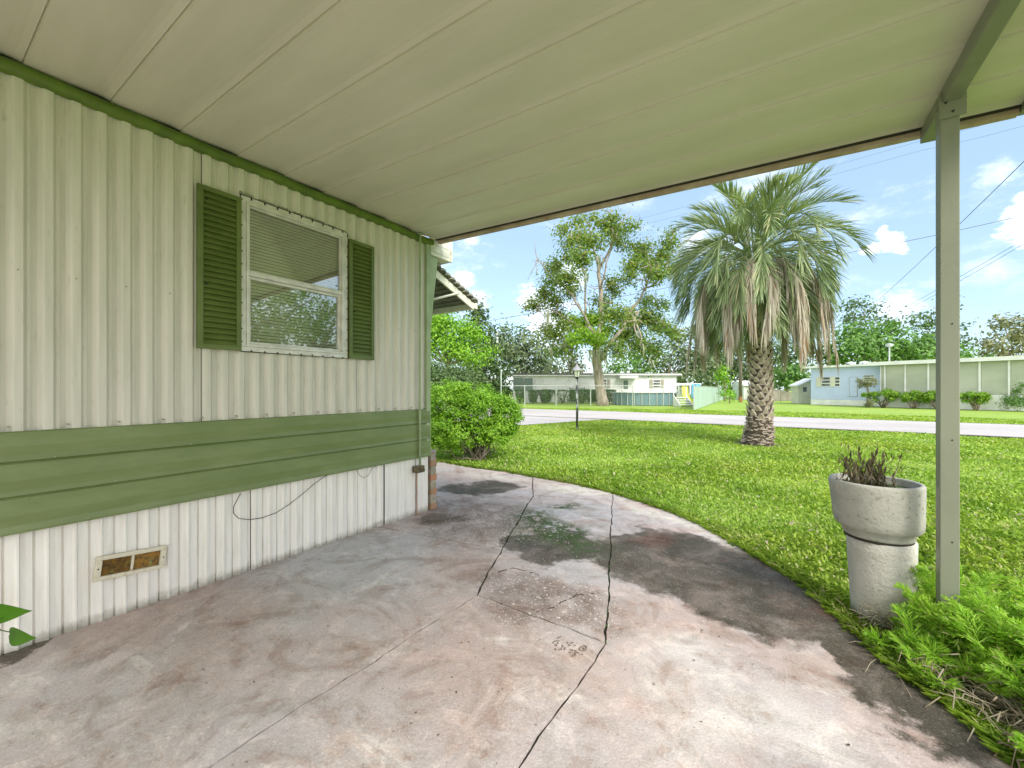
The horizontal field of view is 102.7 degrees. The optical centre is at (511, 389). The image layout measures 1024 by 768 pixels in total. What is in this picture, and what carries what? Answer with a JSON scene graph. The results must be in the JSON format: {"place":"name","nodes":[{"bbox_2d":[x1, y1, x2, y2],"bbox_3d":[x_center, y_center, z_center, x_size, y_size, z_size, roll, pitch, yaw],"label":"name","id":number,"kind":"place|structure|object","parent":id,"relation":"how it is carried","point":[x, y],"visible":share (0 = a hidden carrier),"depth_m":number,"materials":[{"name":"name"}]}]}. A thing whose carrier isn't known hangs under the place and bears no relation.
{"place":"outdoors","nodes":[
{"label":"outdoors","id":0,"kind":"place"},
{"bbox_2d":[211,481,612,767],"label":"crack","id":1,"kind":"object","parent":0,"point":[564,702],"visible":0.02,"depth_m":2.21,"materials":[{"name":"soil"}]},
{"bbox_2d":[0,462,1014,767],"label":"patio","id":2,"kind":"structure","parent":0,"point":[788,684],"depth_m":1.93,"materials":[{"name":"concrete"}]},
{"bbox_2d":[0,604,35,645],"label":"vine","id":3,"kind":"object","parent":2,"relation":"on","point":[17,637],"visible":1,"depth_m":1.82,"materials":[{"name":"green plant"}]},
{"bbox_2d":[0,53,451,654],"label":"mobile home","id":4,"kind":"object","parent":2,"relation":"on","point":[214,363],"visible":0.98,"depth_m":2.56,"materials":[{"name":"paint"}]},
{"bbox_2d":[239,191,347,358],"bbox_3d":[-1.677,-0.821,3.208,0.070,1.122,0.849,0,0,33],"label":"window","id":5,"kind":"structure","parent":4,"relation":"in","point":[314,253],"depth_m":3.18,"materials":[{"name":"glass"}]},
{"bbox_2d":[432,263,478,314],"bbox_3d":[-1.533,-1.200,5.420,2.000,0.525,0.976,0,0,34],"label":"awning","id":6,"kind":"object","parent":4,"relation":"attached to","point":[451,294],"depth_m":5.18,"materials":[{"name":"white paint"}]},
{"bbox_2d":[428,449,436,509],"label":"brick pier","id":7,"kind":"structure","parent":2,"relation":"on","point":[432,478],"depth_m":4.42,"materials":[{"name":"orange brick"}]},
{"bbox_2d":[423,495,618,656],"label":"fallen petals","id":8,"kind":"object","parent":2,"relation":"on","point":[521,571],"visible":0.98,"depth_m":3.04,"materials":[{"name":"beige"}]},
{"bbox_2d":[498,568,593,611],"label":"slab cracks","id":9,"kind":"object","parent":2,"relation":"on","point":[537,574],"visible":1,"depth_m":2.60,"materials":[{"name":"grey"}]},
{"bbox_2d":[503,478,612,644],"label":"crack weeds","id":10,"kind":"object","parent":2,"relation":"on","point":[608,566],"visible":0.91,"depth_m":3.35,"materials":[{"name":"green plant"}]},
{"bbox_2d":[553,636,586,656],"bbox_3d":[0.285,1.292,2.054,0.169,0.006,0.119,0,0,34],"label":"scratched writing","id":11,"kind":"object","parent":2,"relation":"on","point":[570,645],"visible":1,"depth_m":2.04,"materials":[{"name":"grey concrete"}]},
{"bbox_2d":[436,413,601,424],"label":"driveway","id":12,"kind":"structure","parent":0,"point":[527,420],"depth_m":17.54,"materials":[{"name":"concrete"}]},
{"bbox_2d":[425,115,1023,390],"label":"sky","id":13,"kind":"structure","parent":0,"point":[899,193],"materials":[{"name":"blue"}]},
{"bbox_2d":[431,391,1023,767],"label":"lawn","id":14,"kind":"structure","parent":0,"point":[783,406],"depth_m":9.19,"materials":[{"name":"green plant"}]},
{"bbox_2d":[431,354,490,408],"bbox_3d":[-4.145,-0.556,22.915,5.907,3.732,4.488,0,0,-7],"label":"understorey tree","id":15,"kind":"object","parent":14,"relation":"on","point":[438,373],"visible":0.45,"depth_m":22.26,"materials":[{"name":"green plant"}]},
{"bbox_2d":[431,312,504,407],"bbox_3d":[-4.867,-2.184,27.080,5.650,7.021,8.623,0,0,74],"label":"lime tree","id":16,"kind":"object","parent":14,"relation":"on","point":[450,347],"visible":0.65,"depth_m":26.38,"materials":[{"name":"green plant"}]},
{"bbox_2d":[431,377,524,459],"bbox_3d":[-1.053,0.525,7.837,2.542,1.579,1.666,0,0,34],"label":"bush","id":17,"kind":"object","parent":14,"relation":"on","point":[486,430],"visible":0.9,"depth_m":7.50,"materials":[{"name":"green plant"}]},
{"bbox_2d":[452,295,518,396],"bbox_3d":[-3.807,-3.682,38.196,9.116,10.104,6.340,0,0,-5],"label":"magnolia tree","id":18,"kind":"object","parent":14,"relation":"on","point":[494,383],"visible":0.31,"depth_m":37.68,"materials":[{"name":"green plant"}]},
{"bbox_2d":[482,377,512,398],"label":"bushes","id":19,"kind":"object","parent":14,"relation":"on","point":[509,393],"visible":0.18,"depth_m":43.61,"materials":[{"name":"green plant"}]},
{"bbox_2d":[0,0,1023,659],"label":"carport","id":20,"kind":"object","parent":14,"relation":"on","point":[444,120],"visible":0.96,"depth_m":2.04,"materials":[{"name":"paint"}]},
{"bbox_2d":[515,389,525,402],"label":"clipped shrub","id":21,"kind":"object","parent":14,"relation":"on","point":[520,396],"visible":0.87,"depth_m":37.68,"materials":[{"name":"green plant"}]},
{"bbox_2d":[476,316,571,385],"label":"grey green tree","id":22,"kind":"object","parent":14,"relation":"on","point":[516,350],"visible":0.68,"depth_m":49.09,"materials":[{"name":"green plant"}]},
{"bbox_2d":[527,389,537,402],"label":"clipped shrub","id":23,"kind":"object","parent":14,"relation":"on","point":[532,392],"visible":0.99,"depth_m":37.80,"materials":[{"name":"green plant"}]},
{"bbox_2d":[538,389,553,402],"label":"clipped shrub","id":24,"kind":"object","parent":14,"relation":"on","point":[547,398],"visible":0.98,"depth_m":37.66,"materials":[{"name":"green plant"}]},
{"bbox_2d":[554,389,570,402],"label":"sparse shrub","id":25,"kind":"object","parent":14,"relation":"on","point":[560,396],"visible":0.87,"depth_m":37.93,"materials":[{"name":"green plant"}]},
{"bbox_2d":[547,347,590,372],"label":"olive tree","id":26,"kind":"object","parent":14,"relation":"on","point":[570,363],"visible":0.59,"depth_m":45.70,"materials":[{"name":"green plant"}]},
{"bbox_2d":[569,364,584,429],"bbox_3d":[2.094,0.250,13.206,0.299,2.200,0.450,0,0,58],"label":"lamp post","id":27,"kind":"object","parent":14,"relation":"on","point":[576,370],"visible":0.98,"depth_m":13.17,"materials":[{"name":"metal"}]},
{"bbox_2d":[569,389,593,402],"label":"hedge block","id":28,"kind":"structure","parent":14,"relation":"on","point":[582,396],"depth_m":37.44,"materials":[{"name":"green plant"}]},
{"bbox_2d":[501,385,678,405],"bbox_3d":[6.075,0.500,32.000,13.922,1.600,0.064,0,0,0],"label":"chain link fence","id":29,"kind":"object","parent":14,"relation":"on","point":[595,398],"visible":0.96,"depth_m":31.99,"materials":[{"name":"grey metal"}]},
{"bbox_2d":[509,371,681,402],"bbox_3d":[7.963,-0.175,41.700,17.000,3.350,5.200,0,0,0],"label":"white mobile home","id":30,"kind":"object","parent":14,"relation":"on","point":[641,382],"visible":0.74,"depth_m":39.96,"materials":[{"name":"paint"}]},
{"bbox_2d":[622,380,628,391],"bbox_3d":[11.078,-0.344,39.958,0.719,1.188,0.065,0,0,0],"label":"door","id":31,"kind":"structure","parent":30,"relation":"in","point":[624,382],"depth_m":39.94,"materials":[{"name":"white paint"}]},
{"bbox_2d":[653,380,660,387],"bbox_3d":[14.125,-0.516,39.975,0.750,0.781,0.030,0,0,0],"label":"window","id":32,"kind":"structure","parent":30,"relation":"in","point":[656,383],"depth_m":39.96,"materials":[{"name":"white paint"}]},
{"bbox_2d":[517,204,686,405],"bbox_3d":[7.940,-6.959,32.184,15.316,16.739,13.182,0,0,2],"label":"tall tree","id":33,"kind":"object","parent":14,"relation":"on","point":[625,321],"visible":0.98,"depth_m":32.12,"materials":[{"name":"green plant"}]},
{"bbox_2d":[594,388,616,402],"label":"hedge block","id":34,"kind":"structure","parent":14,"relation":"on","point":[609,398],"depth_m":37.47,"materials":[{"name":"green plant"}]},
{"bbox_2d":[589,346,662,372],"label":"oak","id":35,"kind":"object","parent":14,"relation":"on","point":[620,366],"visible":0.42,"depth_m":50.92,"materials":[{"name":"green plant"}]},
{"bbox_2d":[612,392,676,405],"bbox_3d":[11.206,0.775,34.900,5.300,1.050,5.300,0,0,34],"label":"fence","id":36,"kind":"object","parent":14,"relation":"on","point":[644,399],"depth_m":32.64,"materials":[{"name":"paint"}]},
{"bbox_2d":[673,387,692,406],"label":"pool steps","id":37,"kind":"structure","parent":14,"relation":"on","point":[688,402],"depth_m":31.05,"materials":[{"name":"white paint"}]},
{"bbox_2d":[636,322,733,392],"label":"pale oak","id":38,"kind":"object","parent":14,"relation":"on","point":[682,356],"visible":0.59,"depth_m":49.43,"materials":[{"name":"green plant"}]},
{"bbox_2d":[672,383,700,402],"bbox_3d":[14.458,0.410,32.800,2.350,1.780,2.200,0,0,0],"label":"play set","id":39,"kind":"object","parent":14,"relation":"on","point":[690,395],"visible":0.63,"depth_m":32.96,"materials":[{"name":"white paint"}]},
{"bbox_2d":[676,384,718,395],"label":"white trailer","id":40,"kind":"object","parent":14,"relation":"on","point":[680,388],"visible":0.07,"depth_m":60.00,"materials":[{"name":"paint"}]},
{"bbox_2d":[693,385,726,409],"bbox_3d":[21.282,0.530,42.525,0.101,1.540,39.267,0,0,30],"label":"slatted fence","id":41,"kind":"object","parent":14,"relation":"on","point":[703,396],"visible":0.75,"depth_m":31.45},
{"bbox_2d":[709,364,734,400],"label":"cypress","id":42,"kind":"object","parent":14,"relation":"on","point":[721,377],"visible":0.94,"depth_m":43.96,"materials":[{"name":"green plant"}]},
{"bbox_2d":[716,389,738,402],"bbox_3d":[20.014,0.581,37.915,2.092,1.455,1.867,0,0,-17],"label":"round shrub","id":43,"kind":"object","parent":14,"relation":"on","point":[733,395],"visible":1,"depth_m":37.95,"materials":[{"name":"green plant"}]},
{"bbox_2d":[738,346,742,401],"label":"utility pole","id":44,"kind":"object","parent":14,"relation":"on","point":[740,398],"visible":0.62,"depth_m":40.86,"materials":[{"name":"brown wood"}]},
{"bbox_2d":[732,381,749,399],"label":"white shed","id":45,"kind":"structure","parent":14,"relation":"on","point":[745,388],"depth_m":50.40,"materials":[{"name":"paint"}]},
{"bbox_2d":[678,337,817,389],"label":"dark oak","id":46,"kind":"object","parent":14,"relation":"on","point":[777,358],"visible":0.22,"depth_m":56.67,"materials":[{"name":"green plant"}]},
{"bbox_2d":[505,423,1022,594],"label":"fallen leaves","id":47,"kind":"object","parent":14,"relation":"on","point":[791,522],"visible":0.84,"depth_m":6.11,"materials":[{"name":"plant"}]},
{"bbox_2d":[666,161,876,445],"bbox_3d":[5.914,-2.055,9.797,4.465,6.771,4.650,0,0,34],"label":"palm tree","id":48,"kind":"object","parent":14,"relation":"on","point":[759,299],"visible":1,"depth_m":9.09,"materials":[{"name":"green plant"}]},
{"bbox_2d":[772,389,790,400],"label":"wooden fence","id":49,"kind":"object","parent":14,"relation":"on","point":[785,396],"visible":0.4,"depth_m":45.98,"materials":[{"name":"grey wood"}]},
{"bbox_2d":[772,359,810,394],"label":"round tree","id":50,"kind":"object","parent":14,"relation":"on","point":[791,375],"visible":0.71,"depth_m":46.23,"materials":[{"name":"green plant"}]},
{"bbox_2d":[788,378,810,403],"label":"garden shed","id":51,"kind":"structure","parent":14,"relation":"on","point":[800,391],"depth_m":37.00,"materials":[{"name":"beige paint"}]},
{"bbox_2d":[855,376,878,404],"bbox_3d":[25.477,0.163,29.434,1.399,2.288,1.593,0,0,34],"label":"tree","id":52,"kind":"object","parent":14,"relation":"on","point":[864,383],"visible":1,"depth_m":29.40,"materials":[{"name":"green plant"}]},
{"bbox_2d":[864,398,877,407],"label":"foot shrub","id":53,"kind":"object","parent":14,"relation":"on","point":[870,404],"visible":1,"depth_m":28.69,"materials":[{"name":"green plant"}]},
{"bbox_2d":[834,294,907,357],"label":"oak","id":54,"kind":"object","parent":14,"relation":"on","point":[854,317],"visible":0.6,"depth_m":61.45,"materials":[{"name":"green plant"}]},
{"bbox_2d":[828,473,926,631],"bbox_3d":[2.088,0.917,2.359,0.423,0.786,0.422,0,0,34],"label":"planter","id":55,"kind":"object","parent":14,"relation":"on","point":[883,528],"visible":0.87,"depth_m":2.23,"materials":[{"name":"concrete"}]},
{"bbox_2d":[834,440,906,487],"bbox_3d":[2.038,0.458,2.345,0.347,0.339,0.285,0,0,34],"label":"dried plant","id":56,"kind":"object","parent":55,"relation":"in","point":[856,472],"visible":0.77,"depth_m":2.33,"materials":[{"name":"brown plant"}]},
{"bbox_2d":[861,388,900,407],"bbox_3d":[26.199,0.610,28.868,2.429,1.447,1.671,0,0,19],"label":"cloud pruned shrub","id":57,"kind":"object","parent":14,"relation":"on","point":[891,394],"visible":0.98,"depth_m":28.83,"materials":[{"name":"green plant"}]},
{"bbox_2d":[809,316,980,365],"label":"green tree","id":58,"kind":"object","parent":14,"relation":"on","point":[871,346],"visible":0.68,"depth_m":46.58,"materials":[{"name":"green plant"}]},
{"bbox_2d":[899,389,923,408],"bbox_3d":[27.316,0.678,27.877,1.953,1.311,0.993,0,0,-1],"label":"cloud pruned shrub","id":59,"kind":"object","parent":14,"relation":"on","point":[913,395],"visible":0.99,"depth_m":27.72,"materials":[{"name":"green plant"}]},
{"bbox_2d":[803,343,1023,410],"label":"blue house","id":60,"kind":"structure","parent":14,"relation":"on","point":[997,376],"depth_m":28.40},
{"bbox_2d":[821,377,830,386],"bbox_3d":[25.824,-0.606,33.715,0.030,0.790,0.678,0,0,-30],"label":"window","id":61,"kind":"structure","parent":60,"relation":"in","point":[826,382],"depth_m":33.66,"materials":[{"name":"white paint"}]},
{"bbox_2d":[835,377,839,386],"bbox_3d":[26.177,-0.595,33.111,0.030,0.776,0.588,0,0,-30],"label":"window","id":62,"kind":"structure","parent":60,"relation":"in","point":[837,379],"depth_m":33.00,"materials":[{"name":"white paint"}]},
{"bbox_2d":[849,377,856,395],"bbox_3d":[26.723,-0.176,32.095,0.068,1.496,0.473,0,0,-30],"label":"door","id":63,"kind":"structure","parent":60,"relation":"in","point":[852,385],"depth_m":32.13,"materials":[{"name":"blue"}]},
{"bbox_2d":[863,375,874,380],"bbox_3d":[27.251,-0.831,31.273,0.030,0.489,0.700,0,0,-30],"label":"window","id":64,"kind":"structure","parent":60,"relation":"in","point":[868,376],"depth_m":31.31,"materials":[{"name":"white paint"}]},
{"bbox_2d":[921,389,935,408],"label":"cloud pruned shrub","id":65,"kind":"object","parent":14,"relation":"on","point":[928,395],"visible":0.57,"depth_m":27.09,"materials":[{"name":"green plant"}]},
{"bbox_2d":[835,598,1023,767],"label":"straw heap","id":66,"kind":"object","parent":14,"relation":"on","point":[1003,716],"visible":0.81,"depth_m":1.65,"materials":[{"name":"brown plant"}]},
{"bbox_2d":[861,617,997,682],"bbox_3d":[1.967,1.268,1.998,0.440,0.168,0.469,0,0,-1],"label":"feathery weed","id":67,"kind":"object","parent":14,"relation":"on","point":[873,637],"visible":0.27,"depth_m":2.02,"materials":[{"name":"green plant"}]},
{"bbox_2d":[890,296,988,351],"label":"spreading oak","id":68,"kind":"object","parent":14,"relation":"on","point":[931,323],"visible":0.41,"depth_m":59.85,"materials":[{"name":"green plant"}]},
{"bbox_2d":[885,627,1016,700],"bbox_3d":[1.937,1.252,1.808,0.407,0.226,0.383,0,0,34],"label":"feathery weed","id":69,"kind":"object","parent":14,"relation":"on","point":[969,663],"visible":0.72,"depth_m":1.81,"materials":[{"name":"green plant"}]},
{"bbox_2d":[890,591,1023,680],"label":"feathery weed","id":70,"kind":"object","parent":14,"relation":"on","point":[946,629],"visible":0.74,"depth_m":1.92,"materials":[{"name":"green plant"}]},
{"bbox_2d":[893,563,1023,634],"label":"feathery weed","id":71,"kind":"object","parent":14,"relation":"on","point":[928,578],"visible":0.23,"depth_m":2.10,"materials":[{"name":"green plant"}]},
{"bbox_2d":[960,390,992,410],"bbox_3d":[28.668,0.700,25.283,2.660,1.272,1.423,0,0,-6],"label":"cloud pruned shrub","id":72,"kind":"object","parent":14,"relation":"on","point":[975,400],"visible":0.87,"depth_m":25.08,"materials":[{"name":"green plant"}]},
{"bbox_2d":[960,344,993,357],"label":"green tree","id":73,"kind":"object","parent":14,"relation":"on","point":[963,354],"visible":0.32,"depth_m":49.57,"materials":[{"name":"green plant"}]},
{"bbox_2d":[941,583,1023,703],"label":"feathery weed","id":74,"kind":"object","parent":14,"relation":"on","point":[988,613],"visible":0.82,"depth_m":1.82,"materials":[{"name":"green plant"}]},
{"bbox_2d":[968,312,1023,356],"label":"hazy tree","id":75,"kind":"object","parent":14,"relation":"on","point":[1015,337],"visible":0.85,"depth_m":54.74,"materials":[{"name":"green plant"}]},
{"bbox_2d":[980,638,1023,707],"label":"feathery weed","id":76,"kind":"object","parent":14,"relation":"on","point":[1013,683],"visible":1,"depth_m":1.62,"materials":[{"name":"green plant"}]},
{"bbox_2d":[986,591,1023,627],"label":"feathery weed","id":77,"kind":"object","parent":14,"relation":"on","point":[1013,605],"visible":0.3,"depth_m":1.87,"materials":[{"name":"green plant"}]},
{"bbox_2d":[995,381,1023,410],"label":"leafy shrub","id":78,"kind":"object","parent":14,"relation":"on","point":[1012,403],"visible":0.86,"depth_m":24.33,"materials":[{"name":"green plant"}]},
{"bbox_2d":[1007,730,1023,753],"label":"feathery weed","id":79,"kind":"object","parent":14,"relation":"on","point":[1018,738],"visible":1,"depth_m":1.34,"materials":[{"name":"green plant"}]},
{"bbox_2d":[441,406,1023,437],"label":"road","id":80,"kind":"structure","parent":0,"point":[1010,430],"depth_m":15.90,"materials":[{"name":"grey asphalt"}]},
{"bbox_2d":[468,215,1023,324],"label":"overhead wire","id":81,"kind":"object","parent":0,"point":[809,261],"visible":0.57,"depth_m":30.16,"materials":[{"name":"grey"}]},
{"bbox_2d":[632,125,981,220],"bbox_3d":[20.757,-16.619,32.944,25.618,1.253,2.434,0,0,39],"label":"overhead wire","id":82,"kind":"object","parent":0,"point":[816,170],"visible":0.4,"depth_m":30.33,"materials":[{"name":"grey"}]},
{"bbox_2d":[627,126,1021,228],"bbox_3d":[21.084,-15.847,32.448,26.802,0.959,1.134,0,0,37],"label":"overhead wire","id":83,"kind":"object","parent":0,"point":[859,167],"visible":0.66,"depth_m":29.14,"materials":[{"name":"grey"}]},
{"bbox_2d":[883,161,1023,295],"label":"overhead wire","id":84,"kind":"object","parent":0,"point":[965,218],"visible":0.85,"depth_m":21.29,"materials":[{"name":"grey metal"}]},
{"bbox_2d":[894,244,1022,316],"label":"overhead wire","id":85,"kind":"object","parent":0,"point":[967,276],"visible":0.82,"depth_m":29.17,"materials":[{"name":"grey"}]},
{"bbox_2d":[900,239,1023,309],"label":"overhead wire","id":86,"kind":"object","parent":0,"point":[972,269],"visible":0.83,"depth_m":28.58,"materials":[{"name":"grey metal"}]}
]}

